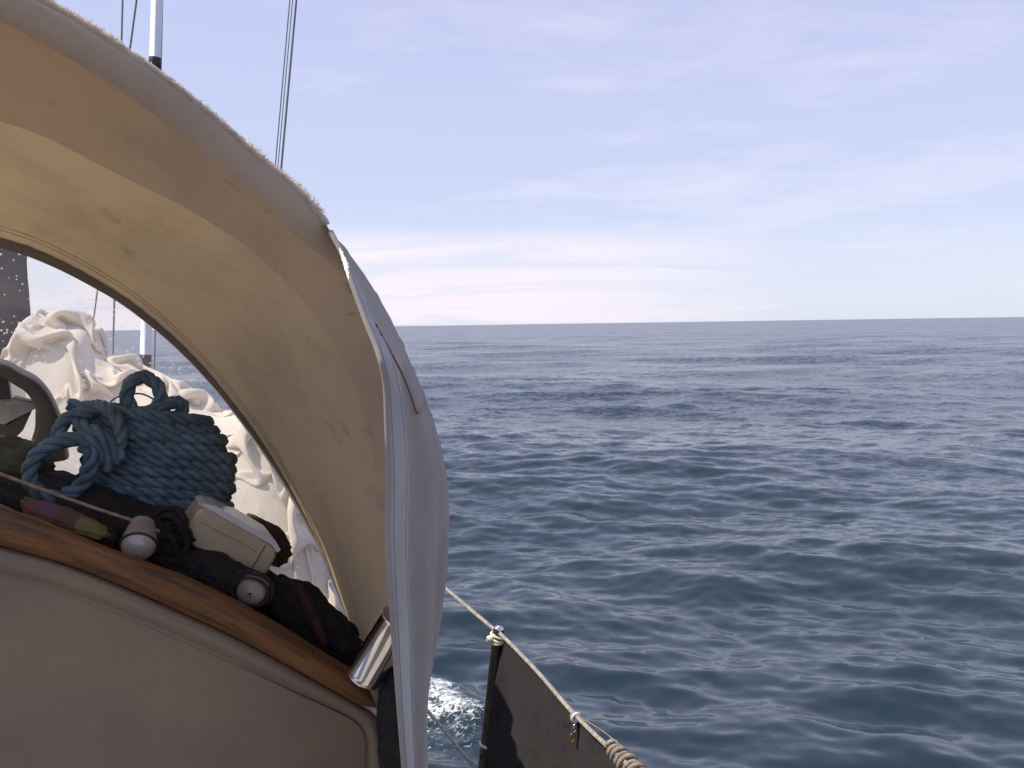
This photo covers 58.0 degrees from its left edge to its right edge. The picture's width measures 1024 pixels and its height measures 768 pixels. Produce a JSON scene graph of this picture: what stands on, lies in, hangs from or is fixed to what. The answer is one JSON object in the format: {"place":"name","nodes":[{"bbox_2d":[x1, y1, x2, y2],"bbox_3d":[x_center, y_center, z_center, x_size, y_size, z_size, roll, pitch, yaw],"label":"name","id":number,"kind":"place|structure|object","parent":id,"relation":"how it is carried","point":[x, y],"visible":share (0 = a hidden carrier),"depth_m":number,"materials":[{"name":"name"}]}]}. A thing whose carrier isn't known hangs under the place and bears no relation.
{"place":"outdoors","nodes":[
{"label":"outdoors","id":0,"kind":"place"},
{"bbox_2d":[27,0,1023,330],"label":"sky","id":1,"kind":"structure","parent":0,"point":[479,162],"materials":[{"name":"blue"}]},
{"bbox_2d":[104,317,1023,767],"bbox_3d":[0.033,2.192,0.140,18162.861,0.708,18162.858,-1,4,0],"label":"sea","id":2,"kind":"structure","parent":0,"point":[744,545],"depth_m":9.98,"materials":[{"name":"liquid"}]},
{"bbox_2d":[0,395,379,767],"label":"yacht","id":3,"kind":"object","parent":2,"relation":"on","point":[111,657],"visible":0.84,"depth_m":1.43,"materials":[{"name":"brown wood"}]},
{"bbox_2d":[0,248,30,354],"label":"mast","id":4,"kind":"object","parent":3,"relation":"on","point":[14,301],"visible":0.48,"depth_m":3.33,"materials":[{"name":"grey metal"}]},
{"bbox_2d":[0,411,31,435],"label":"dark step","id":5,"kind":"object","parent":3,"relation":"on","point":[16,426],"visible":0.61,"depth_m":1.79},
{"bbox_2d":[0,396,34,424],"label":"weathered board","id":6,"kind":"object","parent":5,"relation":"on","point":[13,408],"visible":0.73,"depth_m":1.78,"materials":[{"name":"grey wood"}]},
{"bbox_2d":[0,376,11,398],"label":"dark post","id":7,"kind":"object","parent":6,"relation":"on","point":[5,389],"visible":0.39,"depth_m":1.80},
{"bbox_2d":[0,358,68,461],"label":"hatch arm","id":8,"kind":"object","parent":3,"relation":"attached to","point":[35,388],"visible":0.82,"depth_m":1.76},
{"bbox_2d":[0,472,159,532],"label":"tan cord","id":9,"kind":"object","parent":3,"relation":"attached to","point":[37,487],"visible":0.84,"depth_m":1.42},
{"bbox_2d":[0,470,195,555],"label":"dark blanket","id":10,"kind":"object","parent":3,"relation":"on","point":[13,493],"visible":0.41,"depth_m":1.52,"materials":[{"name":"fabric"}]},
{"bbox_2d":[0,435,56,473],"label":"olive cloth","id":11,"kind":"object","parent":10,"relation":"on","point":[14,450],"visible":0.62,"depth_m":1.56,"materials":[{"name":"green fabric"}]},
{"bbox_2d":[20,496,111,539],"bbox_3d":[-0.686,0.205,1.419,0.144,0.066,0.052,-1,4,0],"label":"patterned scarf","id":12,"kind":"object","parent":10,"relation":"on","point":[73,521],"visible":0.79,"depth_m":1.40,"materials":[{"name":"multicoloured fabric"}]},
{"bbox_2d":[20,369,237,510],"bbox_3d":[-0.668,0.115,1.633,0.375,0.281,0.181,-4,5,-37],"label":"rope coil","id":13,"kind":"object","parent":10,"relation":"on","point":[158,452],"visible":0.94,"depth_m":1.58,"materials":[{"name":"blue fabric"}]},
{"bbox_2d":[108,393,152,403],"bbox_3d":[-0.674,0.037,1.656,0.104,0.042,0.012,-3,4,-27],"label":"thin wire","id":14,"kind":"object","parent":13,"relation":"on","point":[113,399],"visible":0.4,"depth_m":1.66,"materials":[{"name":"black metal"}]},
{"bbox_2d":[87,518,118,547],"bbox_3d":[-0.653,0.236,1.464,0.051,0.044,0.089,-4,5,-43],"label":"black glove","id":15,"kind":"object","parent":3,"relation":"on","point":[111,541],"visible":0.38,"depth_m":1.44,"materials":[{"name":"fabric"}]},
{"bbox_2d":[93,0,137,317],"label":"shroud","id":16,"kind":"object","parent":3,"relation":"attached to","point":[130,45],"depth_m":4.12,"materials":[{"name":"metal"}]},
{"bbox_2d":[112,0,123,353],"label":"shroud","id":17,"kind":"object","parent":3,"relation":"attached to","point":[122,5],"visible":0.14,"depth_m":3.76,"materials":[{"name":"metal"}]},
{"bbox_2d":[118,516,158,559],"bbox_3d":[-0.584,0.243,1.454,0.058,0.066,0.070,-1,4,0],"label":"torch","id":18,"kind":"object","parent":3,"relation":"on","point":[138,538],"visible":0.88,"depth_m":1.43,"materials":[{"name":"beige plastic"}]},
{"bbox_2d":[139,0,162,370],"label":"shroud roller","id":19,"kind":"object","parent":3,"relation":"on","point":[155,59],"visible":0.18,"depth_m":3.61,"materials":[{"name":"plastic"}]},
{"bbox_2d":[154,10,162,367],"bbox_3d":[-1.306,-2.781,3.527,0.491,5.584,0.005,1,4,27],"label":"shroud","id":20,"kind":"object","parent":19,"relation":"attached to","point":[161,70],"visible":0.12,"depth_m":3.74,"materials":[{"name":"metal"}]},
{"bbox_2d":[0,309,345,615],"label":"lowered sail","id":21,"kind":"object","parent":3,"relation":"on","point":[56,336],"visible":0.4,"depth_m":2.74,"materials":[{"name":"fabric"}]},
{"bbox_2d":[144,547,277,601],"bbox_3d":[-0.538,0.310,1.577,0.286,0.121,0.143,-1,4,0],"label":"dark bag","id":22,"kind":"object","parent":3,"relation":"on","point":[216,570],"visible":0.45,"depth_m":1.52,"materials":[{"name":"fabric"}]},
{"bbox_2d":[151,505,193,557],"bbox_3d":[-0.572,0.252,1.548,0.073,0.095,0.064,-1,4,0],"label":"black line bundle","id":23,"kind":"object","parent":22,"relation":"on","point":[178,518],"visible":0.66,"depth_m":1.54,"materials":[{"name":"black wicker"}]},
{"bbox_2d":[184,495,279,573],"bbox_3d":[-0.514,0.266,1.644,0.186,0.147,0.120,-3,4,-28],"label":"plastic box","id":24,"kind":"object","parent":22,"relation":"on","point":[233,533],"visible":0.84,"depth_m":1.60,"materials":[{"name":"beige plastic"}]},
{"bbox_2d":[0,0,449,767],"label":"sprayhood","id":25,"kind":"object","parent":3,"relation":"attached to","point":[200,236],"visible":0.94,"depth_m":1.35,"materials":[{"name":"fabric"}]},
{"bbox_2d":[0,253,338,603],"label":"clear window","id":26,"kind":"structure","parent":25,"relation":"in","point":[96,313],"depth_m":1.85,"materials":[{"name":"plastic"}]},
{"bbox_2d":[228,569,274,606],"bbox_3d":[-0.422,0.330,1.504,0.076,0.065,0.045,-1,4,0],"label":"head lamp","id":27,"kind":"object","parent":3,"relation":"on","point":[252,589],"visible":0.94,"depth_m":1.49,"materials":[{"name":"beige plastic"}]},
{"bbox_2d":[246,513,292,567],"bbox_3d":[-0.492,0.307,1.820,0.141,0.103,0.085,2,5,38],"label":"brown pouch","id":28,"kind":"object","parent":3,"relation":"on","point":[284,553],"visible":0.35,"depth_m":1.79,"materials":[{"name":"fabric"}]},
{"bbox_2d":[275,0,289,165],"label":"shroud","id":29,"kind":"object","parent":3,"relation":"attached to","point":[282,82],"visible":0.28,"depth_m":3.75,"materials":[{"name":"metal"}]},
{"bbox_2d":[277,0,292,166],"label":"shroud","id":30,"kind":"object","parent":3,"relation":"attached to","point":[285,82],"visible":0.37,"depth_m":3.85,"materials":[{"name":"metal"}]},
{"bbox_2d":[280,0,296,170],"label":"shroud","id":31,"kind":"object","parent":3,"relation":"attached to","point":[288,85],"visible":0.37,"depth_m":3.81,"materials":[{"name":"metal"}]},
{"bbox_2d":[251,569,362,666],"bbox_3d":[-0.392,0.428,1.692,0.281,0.176,0.166,2,5,38],"label":"jacket","id":32,"kind":"object","parent":3,"relation":"on","point":[344,640],"visible":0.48,"depth_m":1.62,"materials":[{"name":"fabric"}]},
{"bbox_2d":[294,582,327,648],"bbox_3d":[-0.340,0.392,1.569,0.071,0.113,0.038,2,5,37],"label":"folded cloth","id":33,"kind":"object","parent":32,"relation":"on","point":[310,613],"visible":1,"depth_m":1.55,"materials":[{"name":"purple fabric"}]},
{"bbox_2d":[348,606,392,689],"bbox_3d":[-0.270,0.529,1.531,0.242,0.338,0.061,0,4,20],"label":"steel tube","id":34,"kind":"object","parent":3,"relation":"on","point":[370,665],"visible":0.62,"depth_m":1.48,"materials":[{"name":"silver metal"}]},
{"bbox_2d":[376,666,400,767],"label":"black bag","id":35,"kind":"object","parent":3,"relation":"on","point":[388,750],"visible":0.61,"depth_m":1.50,"materials":[{"name":"fabric"}]},
{"bbox_2d":[478,625,503,767],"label":"stanchion","id":36,"kind":"object","parent":3,"relation":"on","point":[494,639],"visible":0.74,"depth_m":2.73,"materials":[{"name":"metal"}]},
{"bbox_2d":[428,710,477,767],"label":"lifeline","id":37,"kind":"object","parent":36,"relation":"attached to","point":[453,741],"visible":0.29,"depth_m":2.87},
{"bbox_2d":[445,587,626,762],"bbox_3d":[0.108,0.686,2.285,0.213,0.664,5.375,-3,4,-28],"label":"lifeline","id":38,"kind":"object","parent":36,"relation":"attached to","point":[588,728],"visible":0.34,"depth_m":2.50},
{"bbox_2d":[484,641,614,767],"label":"lee cloth","id":39,"kind":"object","parent":38,"relation":"attached to","point":[530,724],"visible":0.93,"depth_m":2.55,"materials":[{"name":"grey fabric"}]},
{"bbox_2d":[569,711,580,742],"bbox_3d":[0.156,0.856,2.309,0.032,0.077,0.021,-3,4,-32],"label":"snap clip","id":40,"kind":"object","parent":38,"relation":"hanging from","point":[573,714],"visible":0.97,"depth_m":2.30,"materials":[{"name":"silver metal"}]},
{"bbox_2d":[580,717,623,747],"bbox_3d":[0.212,0.829,2.205,0.003,0.007,0.194,-3,4,-27],"label":"twine","id":41,"kind":"object","parent":38,"relation":"attached to","point":[602,731],"visible":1,"depth_m":2.20,"materials":[{"name":"beige fabric"}]},
{"bbox_2d":[604,739,645,767],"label":"lashing","id":42,"kind":"object","parent":38,"relation":"attached to","point":[622,755],"visible":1,"depth_m":2.10,"materials":[{"name":"beige fabric"}]}
]}

